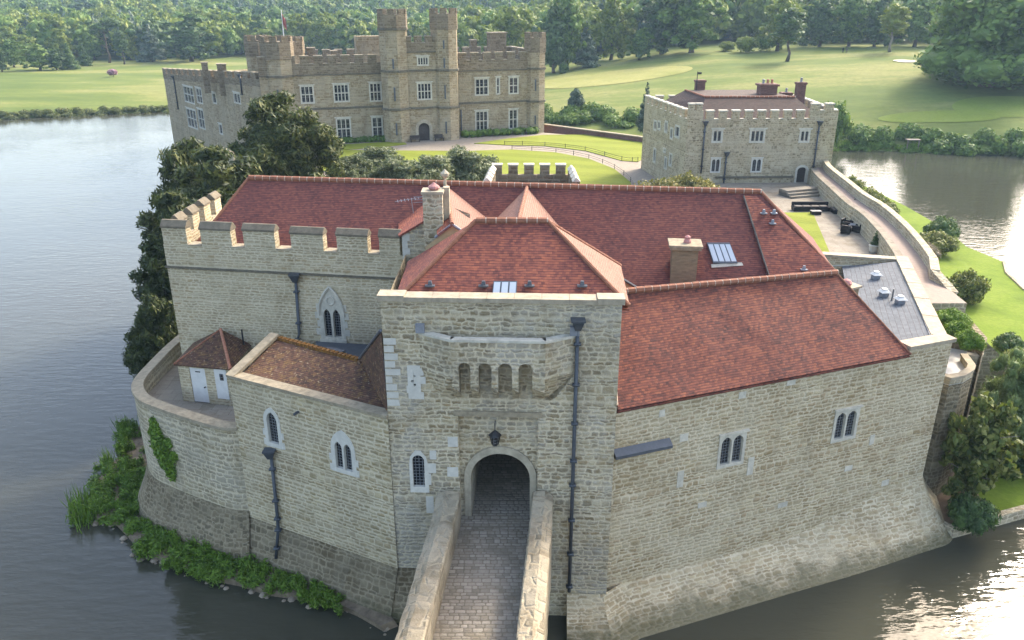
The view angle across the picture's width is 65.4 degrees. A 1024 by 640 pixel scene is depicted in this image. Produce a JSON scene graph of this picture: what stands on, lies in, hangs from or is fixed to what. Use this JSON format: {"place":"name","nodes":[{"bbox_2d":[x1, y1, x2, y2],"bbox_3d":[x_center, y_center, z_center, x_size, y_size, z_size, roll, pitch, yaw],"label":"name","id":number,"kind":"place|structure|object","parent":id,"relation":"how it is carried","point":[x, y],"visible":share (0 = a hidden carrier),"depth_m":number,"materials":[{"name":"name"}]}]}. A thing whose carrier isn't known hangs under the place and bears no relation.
{"place":"outdoors","nodes":[
{"label":"outdoors","id":0,"kind":"place"},
{"bbox_2d":[94,426,397,630],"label":"muddy shore","id":1,"kind":"structure","parent":0,"point":[381,621],"depth_m":40.59,"materials":[{"name":"soil"}]},
{"bbox_2d":[58,413,139,533],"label":"reeds","id":2,"kind":"object","parent":1,"relation":"on","point":[82,518],"visible":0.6,"depth_m":46.55,"materials":[{"name":"green plant"}]},
{"bbox_2d":[121,292,177,379],"bbox_3d":[-24.446,2.396,56.517,6.374,9.368,6.365,3,22,7],"label":"yew tree","id":3,"kind":"object","parent":1,"relation":"on","point":[153,332],"visible":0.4,"depth_m":54.27,"materials":[{"name":"green plant"}]},
{"bbox_2d":[131,334,249,560],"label":"terrace wall","id":4,"kind":"structure","parent":1,"relation":"on","point":[203,496],"depth_m":42.53,"materials":[{"name":"stone"}]},
{"bbox_2d":[147,416,178,481],"bbox_3d":[-18.817,6.974,43.156,2.100,3.911,1.163,17,28,37],"label":"ivy","id":5,"kind":"object","parent":4,"relation":"attached to","point":[161,447],"visible":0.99,"depth_m":42.78,"materials":[{"name":"green plant"}]},
{"bbox_2d":[149,365,235,421],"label":"terrace paving","id":6,"kind":"structure","parent":4,"relation":"on","point":[167,388],"depth_m":45.26,"materials":[{"name":"stone"}]},
{"bbox_2d":[173,328,251,405],"bbox_3d":[-17.010,2.524,45.476,3.609,3.637,3.673,0,22,0],"label":"stone hut","id":7,"kind":"object","parent":6,"relation":"on","point":[206,364],"visible":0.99,"depth_m":44.60,"materials":[{"name":"beige stone"}]},
{"bbox_2d":[189,368,209,402],"bbox_3d":[-17.494,3.654,44.642,0.953,2.120,0.170,5,22,11],"label":"door","id":8,"kind":"structure","parent":7,"relation":"in","point":[198,378],"depth_m":44.66,"materials":[{"name":"white metal"}]},
{"bbox_2d":[66,417,346,617],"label":"shore weeds","id":9,"kind":"object","parent":1,"relation":"on","point":[129,480],"visible":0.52,"depth_m":42.93,"materials":[{"name":"green plant"}]},
{"bbox_2d":[74,510,389,635],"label":"shore stones","id":10,"kind":"object","parent":1,"relation":"on","point":[155,560],"visible":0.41,"depth_m":41.19,"materials":[{"name":"grey stone"}]},
{"bbox_2d":[322,149,630,184],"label":"front lawn","id":11,"kind":"structure","parent":0,"point":[589,171],"depth_m":108.57,"materials":[{"name":"green plant"}]},
{"bbox_2d":[325,153,376,178],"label":"shrub","id":12,"kind":"object","parent":11,"relation":"on","point":[356,166],"visible":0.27,"depth_m":79.89,"materials":[{"name":"green plant"}]},
{"bbox_2d":[347,146,413,166],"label":"shrub","id":13,"kind":"object","parent":11,"relation":"on","point":[375,156],"visible":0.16,"depth_m":84.05,"materials":[{"name":"green plant"}]},
{"bbox_2d":[368,154,429,179],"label":"shrub","id":14,"kind":"object","parent":11,"relation":"on","point":[391,167],"visible":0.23,"depth_m":76.99,"materials":[{"name":"green plant"}]},
{"bbox_2d":[407,154,468,180],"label":"shrub","id":15,"kind":"object","parent":11,"relation":"on","point":[436,165],"visible":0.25,"depth_m":78.49,"materials":[{"name":"green plant"}]},
{"bbox_2d":[446,145,498,180],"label":"shrub","id":16,"kind":"object","parent":11,"relation":"on","point":[475,165],"visible":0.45,"depth_m":82.37,"materials":[{"name":"green plant"}]},
{"bbox_2d":[316,133,657,184],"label":"courtyard gravel","id":17,"kind":"structure","parent":0,"point":[634,171],"depth_m":118.59,"materials":[{"name":"beige gravel"}]},
{"bbox_2d":[226,89,345,177],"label":"yew tree","id":18,"kind":"object","parent":17,"relation":"on","point":[280,140],"visible":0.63,"depth_m":73.23,"materials":[{"name":"green plant"}]},
{"bbox_2d":[162,8,545,147],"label":"castle house","id":19,"kind":"structure","parent":17,"relation":"on","point":[391,82],"depth_m":123.63,"materials":[{"name":"beige stone"}]},
{"bbox_2d":[298,84,314,103],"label":"window","id":20,"kind":"structure","parent":19,"relation":"in","point":[307,90],"depth_m":119.92,"materials":[{"name":"white glass"}]},
{"bbox_2d":[332,83,349,102],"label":"window","id":21,"kind":"structure","parent":19,"relation":"in","point":[341,93],"depth_m":121.36,"materials":[{"name":"white glass"}]},
{"bbox_2d":[334,117,351,137],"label":"window","id":22,"kind":"structure","parent":19,"relation":"in","point":[343,124],"depth_m":123.27,"materials":[{"name":"white glass"}]},
{"bbox_2d":[368,81,381,101],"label":"window","id":23,"kind":"structure","parent":19,"relation":"in","point":[375,87],"depth_m":122.85,"materials":[{"name":"white glass"}]},
{"bbox_2d":[416,81,432,99],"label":"window","id":24,"kind":"structure","parent":19,"relation":"in","point":[424,88],"depth_m":122.52,"materials":[{"name":"white glass"}]},
{"bbox_2d":[474,109,488,130],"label":"window","id":25,"kind":"structure","parent":19,"relation":"in","point":[481,116],"depth_m":129.57,"materials":[{"name":"white glass"}]},
{"bbox_2d":[474,77,489,95],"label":"window","id":26,"kind":"structure","parent":19,"relation":"in","point":[481,83],"depth_m":127.65,"materials":[{"name":"white glass"}]},
{"bbox_2d":[339,135,385,142],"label":"hedge","id":27,"kind":"object","parent":17,"relation":"on","point":[374,138],"visible":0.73,"depth_m":123.47,"materials":[{"name":"green plant"}]},
{"bbox_2d":[342,142,406,149],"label":"side lawn","id":28,"kind":"structure","parent":17,"relation":"on","point":[362,145],"depth_m":121.19,"materials":[{"name":"green plant"}]},
{"bbox_2d":[460,126,539,137],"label":"hedge","id":29,"kind":"object","parent":17,"relation":"on","point":[500,132],"visible":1,"depth_m":129.46,"materials":[{"name":"green plant"}]},
{"bbox_2d":[544,124,642,141],"bbox_3d":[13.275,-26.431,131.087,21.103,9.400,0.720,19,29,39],"label":"boundary wall","id":30,"kind":"structure","parent":17,"relation":"on","point":[557,129],"depth_m":130.03,"materials":[{"name":"stone"}]},
{"bbox_2d":[668,170,719,187],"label":"shrub","id":31,"kind":"object","parent":17,"relation":"on","point":[687,179],"visible":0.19,"depth_m":79.80,"materials":[{"name":"green plant"}]},
{"bbox_2d":[641,71,838,184],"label":"tower house","id":32,"kind":"structure","parent":17,"relation":"on","point":[764,132],"depth_m":89.44,"materials":[{"name":"beige stone"}]},
{"bbox_2d":[749,128,767,142],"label":"window","id":33,"kind":"structure","parent":32,"relation":"in","point":[757,135],"depth_m":88.34,"materials":[{"name":"white glass"}]},
{"bbox_2d":[0,112,1023,639],"bbox_3d":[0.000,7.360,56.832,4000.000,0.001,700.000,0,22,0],"label":"water","id":34,"kind":"structure","parent":0,"point":[74,196],"depth_m":54.98,"materials":[{"name":"grey liquid"}]},
{"bbox_2d":[0,105,168,119],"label":"reed fringe","id":35,"kind":"object","parent":34,"relation":"in","point":[66,112],"visible":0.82,"depth_m":207.93,"materials":[{"name":"green plant"}]},
{"bbox_2d":[833,139,957,154],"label":"reed fringe","id":36,"kind":"object","parent":34,"relation":"in","point":[924,148],"visible":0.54,"depth_m":159.01,"materials":[{"name":"green plant"}]},
{"bbox_2d":[0,33,1023,154],"bbox_3d":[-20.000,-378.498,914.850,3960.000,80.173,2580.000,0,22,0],"label":"ground","id":37,"kind":"structure","parent":0,"point":[867,82],"depth_m":218.35,"materials":[{"name":"green plant"}]},
{"bbox_2d":[0,36,26,66],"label":"tree","id":38,"kind":"object","parent":37,"relation":"on","point":[9,46],"visible":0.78,"depth_m":308.97,"materials":[{"name":"green plant"}]},
{"bbox_2d":[15,42,56,69],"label":"tree","id":39,"kind":"object","parent":37,"relation":"on","point":[35,57],"visible":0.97,"depth_m":295.67,"materials":[{"name":"green plant"}]},
{"bbox_2d":[44,47,66,69],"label":"tree","id":40,"kind":"object","parent":37,"relation":"on","point":[54,55],"visible":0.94,"depth_m":299.21,"materials":[{"name":"green plant"}]},
{"bbox_2d":[44,28,77,55],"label":"tree","id":41,"kind":"object","parent":37,"relation":"on","point":[60,38],"visible":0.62,"depth_m":340.12,"materials":[{"name":"green plant"}]},
{"bbox_2d":[61,43,80,69],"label":"conifer","id":42,"kind":"object","parent":37,"relation":"on","point":[71,63],"visible":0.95,"depth_m":303.52,"materials":[{"name":"green plant"}]},
{"bbox_2d":[77,32,107,59],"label":"tree","id":43,"kind":"object","parent":37,"relation":"on","point":[92,46],"visible":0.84,"depth_m":346.61,"materials":[{"name":"green plant"}]},
{"bbox_2d":[84,17,120,62],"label":"pine tree","id":44,"kind":"object","parent":37,"relation":"on","point":[97,28],"visible":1,"depth_m":327.76,"materials":[{"name":"green plant"}]},
{"bbox_2d":[112,30,128,63],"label":"tree","id":45,"kind":"object","parent":37,"relation":"on","point":[120,42],"visible":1,"depth_m":324.05,"materials":[{"name":"green plant"}]},
{"bbox_2d":[113,32,142,59],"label":"tree","id":46,"kind":"object","parent":37,"relation":"on","point":[131,51],"visible":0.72,"depth_m":345.45,"materials":[{"name":"green plant"}]},
{"bbox_2d":[135,23,166,61],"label":"conifer","id":47,"kind":"object","parent":37,"relation":"on","point":[149,50],"visible":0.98,"depth_m":336.85,"materials":[{"name":"green plant"}]},
{"bbox_2d":[157,13,218,61],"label":"tree","id":48,"kind":"object","parent":37,"relation":"on","point":[189,38],"visible":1,"depth_m":334.15,"materials":[{"name":"green plant"}]},
{"bbox_2d":[286,13,313,44],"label":"tree","id":49,"kind":"object","parent":37,"relation":"on","point":[295,21],"visible":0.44,"depth_m":367.08,"materials":[{"name":"green plant"}]},
{"bbox_2d":[307,11,336,54],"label":"tree","id":50,"kind":"object","parent":37,"relation":"on","point":[323,26],"visible":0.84,"depth_m":360.64,"materials":[{"name":"green plant"}]},
{"bbox_2d":[329,17,353,54],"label":"tree","id":51,"kind":"object","parent":37,"relation":"on","point":[343,21],"visible":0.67,"depth_m":361.48,"materials":[{"name":"green plant"}]},
{"bbox_2d":[0,0,933,59],"bbox_3d":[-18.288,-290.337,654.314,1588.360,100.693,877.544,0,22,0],"label":"woodland","id":52,"kind":"object","parent":37,"relation":"on","point":[749,18],"visible":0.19,"depth_m":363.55,"materials":[{"name":"green plant"}]},
{"bbox_2d":[489,6,534,46],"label":"tree","id":53,"kind":"object","parent":37,"relation":"on","point":[511,23],"visible":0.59,"depth_m":274.89,"materials":[{"name":"green plant"}]},
{"bbox_2d":[531,4,575,72],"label":"tree","id":54,"kind":"object","parent":37,"relation":"on","point":[555,42],"visible":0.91,"depth_m":245.64,"materials":[{"name":"green plant"}]},
{"bbox_2d":[160,163,956,639],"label":"gatehouse","id":55,"kind":"object","parent":37,"relation":"on","point":[696,403],"visible":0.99,"depth_m":39.34,"materials":[{"name":"white stone"}]},
{"bbox_2d":[263,408,284,449],"bbox_3d":[-11.657,5.205,39.098,1.307,2.211,0.499,7,23,17],"label":"window","id":56,"kind":"structure","parent":55,"relation":"in","point":[272,429],"depth_m":39.10,"materials":[{"name":"white stone"}]},
{"bbox_2d":[315,286,349,342],"bbox_3d":[-10.174,-0.332,45.024,1.975,3.384,0.547,0,22,0],"label":"window","id":57,"kind":"structure","parent":55,"relation":"in","point":[331,313],"depth_m":45.17,"materials":[{"name":"white glass"}]},
{"bbox_2d":[329,430,359,477],"bbox_3d":[-7.866,6.135,37.449,1.667,2.346,0.669,5,22,13],"label":"window","id":58,"kind":"structure","parent":55,"relation":"in","point":[342,455],"depth_m":37.46,"materials":[{"name":"white stone"}]},
{"bbox_2d":[406,365,425,398],"bbox_3d":[-4.172,2.689,34.721,0.852,1.620,0.200,0,22,0],"label":"window","id":59,"kind":"structure","parent":55,"relation":"in","point":[414,372],"depth_m":34.63,"materials":[{"name":"white stone"}]},
{"bbox_2d":[409,451,428,492],"bbox_3d":[-4.236,6.891,36.408,0.876,2.207,0.211,0,22,0],"label":"window","id":60,"kind":"structure","parent":55,"relation":"in","point":[418,464],"depth_m":36.48,"materials":[{"name":"white stone"}]},
{"bbox_2d":[395,454,552,639],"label":"bridge","id":61,"kind":"structure","parent":55,"relation":"attached to","point":[483,572],"depth_m":33.35,"materials":[{"name":"stone"}]},
{"bbox_2d":[716,428,749,469],"bbox_3d":[10.659,6.253,38.606,1.644,1.939,0.797,0,22,0],"label":"window","id":62,"kind":"structure","parent":55,"relation":"in","point":[731,449],"depth_m":38.72,"materials":[{"name":"white glass"}]},
{"bbox_2d":[830,404,863,443],"bbox_3d":[17.125,5.339,40.883,1.688,1.950,0.814,0,22,0],"label":"window","id":63,"kind":"structure","parent":55,"relation":"in","point":[845,424],"depth_m":41.00,"materials":[{"name":"white glass"}]},
{"bbox_2d":[543,0,589,69],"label":"tree","id":64,"kind":"object","parent":37,"relation":"on","point":[577,22],"visible":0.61,"depth_m":246.94,"materials":[{"name":"green plant"}]},
{"bbox_2d":[572,20,601,67],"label":"conifer","id":65,"kind":"object","parent":37,"relation":"on","point":[586,57],"visible":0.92,"depth_m":251.99,"materials":[{"name":"green plant"}]},
{"bbox_2d":[544,101,639,128],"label":"hedgerow","id":66,"kind":"object","parent":37,"relation":"on","point":[569,115],"visible":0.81,"depth_m":175.65,"materials":[{"name":"green plant"}]},
{"bbox_2d":[590,0,637,59],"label":"tree","id":67,"kind":"object","parent":37,"relation":"on","point":[611,17],"visible":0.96,"depth_m":260.45,"materials":[{"name":"green plant"}]},
{"bbox_2d":[545,66,692,88],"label":"fairway","id":68,"kind":"structure","parent":37,"relation":"on","point":[613,77],"depth_m":225.02,"materials":[{"name":"green plant"}]},
{"bbox_2d":[625,27,655,59],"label":"tree","id":69,"kind":"object","parent":37,"relation":"on","point":[638,48],"visible":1,"depth_m":253.80,"materials":[{"name":"green plant"}]},
{"bbox_2d":[630,0,686,54],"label":"tree","id":70,"kind":"object","parent":37,"relation":"on","point":[656,27],"visible":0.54,"depth_m":258.33,"materials":[{"name":"green plant"}]},
{"bbox_2d":[656,0,732,52],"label":"tree","id":71,"kind":"object","parent":37,"relation":"on","point":[694,21],"visible":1,"depth_m":250.39,"materials":[{"name":"green plant"}]},
{"bbox_2d":[735,35,759,52],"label":"bush","id":72,"kind":"object","parent":37,"relation":"on","point":[747,44],"visible":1,"depth_m":249.16,"materials":[{"name":"green plant"}]},
{"bbox_2d":[755,0,802,50],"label":"tree","id":73,"kind":"object","parent":37,"relation":"on","point":[780,7],"visible":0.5,"depth_m":248.45,"materials":[{"name":"green plant"}]},
{"bbox_2d":[770,7,807,61],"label":"tree","id":74,"kind":"object","parent":37,"relation":"on","point":[791,25],"visible":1,"depth_m":225.04,"materials":[{"name":"green plant"}]},
{"bbox_2d":[797,0,844,46],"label":"tree","id":75,"kind":"object","parent":37,"relation":"on","point":[821,28],"visible":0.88,"depth_m":258.68,"materials":[{"name":"green plant"}]},
{"bbox_2d":[827,100,853,147],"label":"bush","id":76,"kind":"object","parent":37,"relation":"on","point":[844,126],"visible":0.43,"depth_m":153.39,"materials":[{"name":"green plant"}]},
{"bbox_2d":[827,0,876,46],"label":"tree","id":77,"kind":"object","parent":37,"relation":"on","point":[852,13],"visible":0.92,"depth_m":253.08,"materials":[{"name":"green plant"}]},
{"bbox_2d":[855,0,893,46],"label":"tree","id":78,"kind":"object","parent":37,"relation":"on","point":[874,24],"visible":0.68,"depth_m":251.73,"materials":[{"name":"green plant"}]},
{"bbox_2d":[878,3,912,51],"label":"birch tree","id":79,"kind":"object","parent":37,"relation":"on","point":[894,20],"visible":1,"depth_m":236.34,"materials":[{"name":"green plant"}]},
{"bbox_2d":[893,0,943,46],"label":"tree","id":80,"kind":"object","parent":37,"relation":"on","point":[922,16],"visible":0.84,"depth_m":251.59,"materials":[{"name":"green plant"}]},
{"bbox_2d":[840,122,1023,156],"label":"hedgerow","id":81,"kind":"object","parent":37,"relation":"on","point":[987,141],"visible":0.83,"depth_m":156.92,"materials":[{"name":"green plant"}]},
{"bbox_2d":[878,110,1000,122],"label":"putting green","id":82,"kind":"object","parent":37,"relation":"on","point":[940,116],"visible":1,"depth_m":171.36,"materials":[{"name":"green plant"}]},
{"bbox_2d":[913,0,1023,89],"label":"oak tree","id":83,"kind":"object","parent":37,"relation":"on","point":[981,43],"visible":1,"depth_m":180.33,"materials":[{"name":"green plant"}]},
{"bbox_2d":[952,96,1023,116],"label":"putting green","id":84,"kind":"object","parent":37,"relation":"on","point":[1007,106],"visible":1,"depth_m":176.57,"materials":[{"name":"green plant"}]},
{"bbox_2d":[474,134,641,161],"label":"front lawn","id":85,"kind":"structure","parent":0,"point":[628,149],"depth_m":122.19,"materials":[{"name":"green plant"}]},
{"bbox_2d":[715,182,876,254],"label":"patio paving","id":86,"kind":"structure","parent":0,"point":[829,225],"depth_m":74.80,"materials":[{"name":"stone"}]},
{"bbox_2d":[778,186,819,198],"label":"patio steps","id":87,"kind":"structure","parent":86,"relation":"on","point":[800,192],"depth_m":83.92,"materials":[{"name":"stone"}]},
{"bbox_2d":[784,212,828,251],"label":"patio lawn","id":88,"kind":"structure","parent":86,"relation":"on","point":[807,222],"depth_m":73.03,"materials":[{"name":"green plant"}]},
{"bbox_2d":[791,201,837,213],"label":"corner sofa","id":89,"kind":"object","parent":86,"relation":"on","point":[808,205],"visible":0.85,"depth_m":77.87,"materials":[{"name":"black wicker"}]},
{"bbox_2d":[848,178,1023,510],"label":"bank grass","id":90,"kind":"structure","parent":0,"point":[998,310],"depth_m":77.96,"materials":[{"name":"green plant"}]},
{"bbox_2d":[809,160,1009,415],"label":"curtain wall","id":91,"kind":"structure","parent":90,"relation":"on","point":[898,235],"depth_m":64.11,"materials":[{"name":"stone"}]},
{"bbox_2d":[919,229,959,254],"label":"shrub","id":92,"kind":"object","parent":90,"relation":"on","point":[943,241],"visible":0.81,"depth_m":91.36,"materials":[{"name":"green plant"}]},
{"bbox_2d":[922,215,960,238],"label":"shrub","id":93,"kind":"object","parent":90,"relation":"on","point":[946,225],"visible":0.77,"depth_m":96.13,"materials":[{"name":"green plant"}]},
{"bbox_2d":[937,472,979,523],"bbox_3d":[25.088,10.922,48.516,5.991,1.585,7.897,6,23,14],"label":"soil bed","id":94,"kind":"object","parent":90,"relation":"on","point":[942,499],"visible":0.13,"depth_m":46.87,"materials":[{"name":"soil"}]},
{"bbox_2d":[923,348,983,495],"bbox_3d":[26.521,6.374,48.395,1.868,9.116,7.106,13,25,30],"label":"corner bastion","id":95,"kind":"object","parent":94,"relation":"on","point":[958,379],"visible":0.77,"depth_m":45.84,"materials":[{"name":"stone"}]},
{"bbox_2d":[945,490,1002,536],"bbox_3d":[25.718,10.832,44.224,2.715,2.415,2.805,2,22,6],"label":"shrub","id":96,"kind":"object","parent":94,"relation":"on","point":[970,513],"visible":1,"depth_m":43.71,"materials":[{"name":"green plant"}]},
{"bbox_2d":[938,391,1023,501],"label":"magnolia tree","id":97,"kind":"object","parent":94,"relation":"on","point":[980,444],"visible":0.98,"depth_m":44.29,"materials":[{"name":"green plant"}]},
{"bbox_2d":[946,268,991,304],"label":"shrub","id":98,"kind":"object","parent":90,"relation":"on","point":[970,286],"visible":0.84,"depth_m":76.55,"materials":[{"name":"green plant"}]},
{"bbox_2d":[944,261,1023,537],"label":"bank edging","id":99,"kind":"object","parent":90,"relation":"attached to","point":[1013,514],"visible":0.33,"depth_m":45.91,"materials":[{"name":"stone"}]},
{"bbox_2d":[968,346,1023,441],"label":"shrub","id":100,"kind":"object","parent":90,"relation":"on","point":[1009,384],"visible":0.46,"depth_m":48.41,"materials":[{"name":"green plant"}]},
{"bbox_2d":[991,331,1023,351],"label":"shrub","id":101,"kind":"object","parent":90,"relation":"on","point":[1008,340],"visible":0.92,"depth_m":66.63,"materials":[{"name":"green plant"}]},
{"bbox_2d":[942,319,986,467],"bbox_3d":[27.853,4.269,50.707,1.664,8.300,6.138,4,22,11],"label":"planting bed","id":102,"kind":"object","parent":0,"point":[978,331],"visible":0.05,"depth_m":47.83,"materials":[{"name":"stone"}]},
{"bbox_2d":[936,307,973,326],"bbox_3d":[26.743,-0.129,48.608,2.143,1.298,2.102,-3,22,-7],"label":"bed plant","id":103,"kind":"object","parent":102,"relation":"on","point":[946,315],"visible":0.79,"depth_m":48.22,"materials":[{"name":"green plant"}]},
{"bbox_2d":[943,320,971,336],"bbox_3d":[26.305,0.536,46.953,1.682,1.298,1.714,9,24,22],"label":"bed plant","id":104,"kind":"object","parent":102,"relation":"on","point":[952,328],"visible":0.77,"depth_m":46.59,"materials":[{"name":"green plant"}]},
{"bbox_2d":[954,328,987,350],"bbox_3d":[26.034,1.105,45.534,1.714,1.298,1.682,1,22,3],"label":"bed plant","id":105,"kind":"object","parent":102,"relation":"on","point":[970,339],"visible":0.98,"depth_m":45.10,"materials":[{"name":"green plant"}]},
{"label":"moat bank","id":106,"kind":"structure","parent":0,"visible":0},
{"bbox_2d":[128,187,196,316],"bbox_3d":[-24.796,-2.579,60.509,8.194,15.598,8.481,8,23,20],"label":"yew tree","id":107,"kind":"object","parent":106,"relation":"on","point":[155,278],"visible":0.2,"depth_m":57.14,"materials":[{"name":"green plant"}]},
{"bbox_2d":[141,136,230,255],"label":"yew tree","id":108,"kind":"object","parent":106,"relation":"on","point":[173,157],"visible":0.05,"depth_m":67.32,"materials":[{"name":"green plant"}]},
{"bbox_2d":[170,144,262,207],"bbox_3d":[-23.603,-6.454,66.635,11.422,17.094,11.822,18,28,38],"label":"yew tree","id":109,"kind":"object","parent":106,"relation":"on","point":[224,179],"visible":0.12,"depth_m":62.59,"materials":[{"name":"green plant"}]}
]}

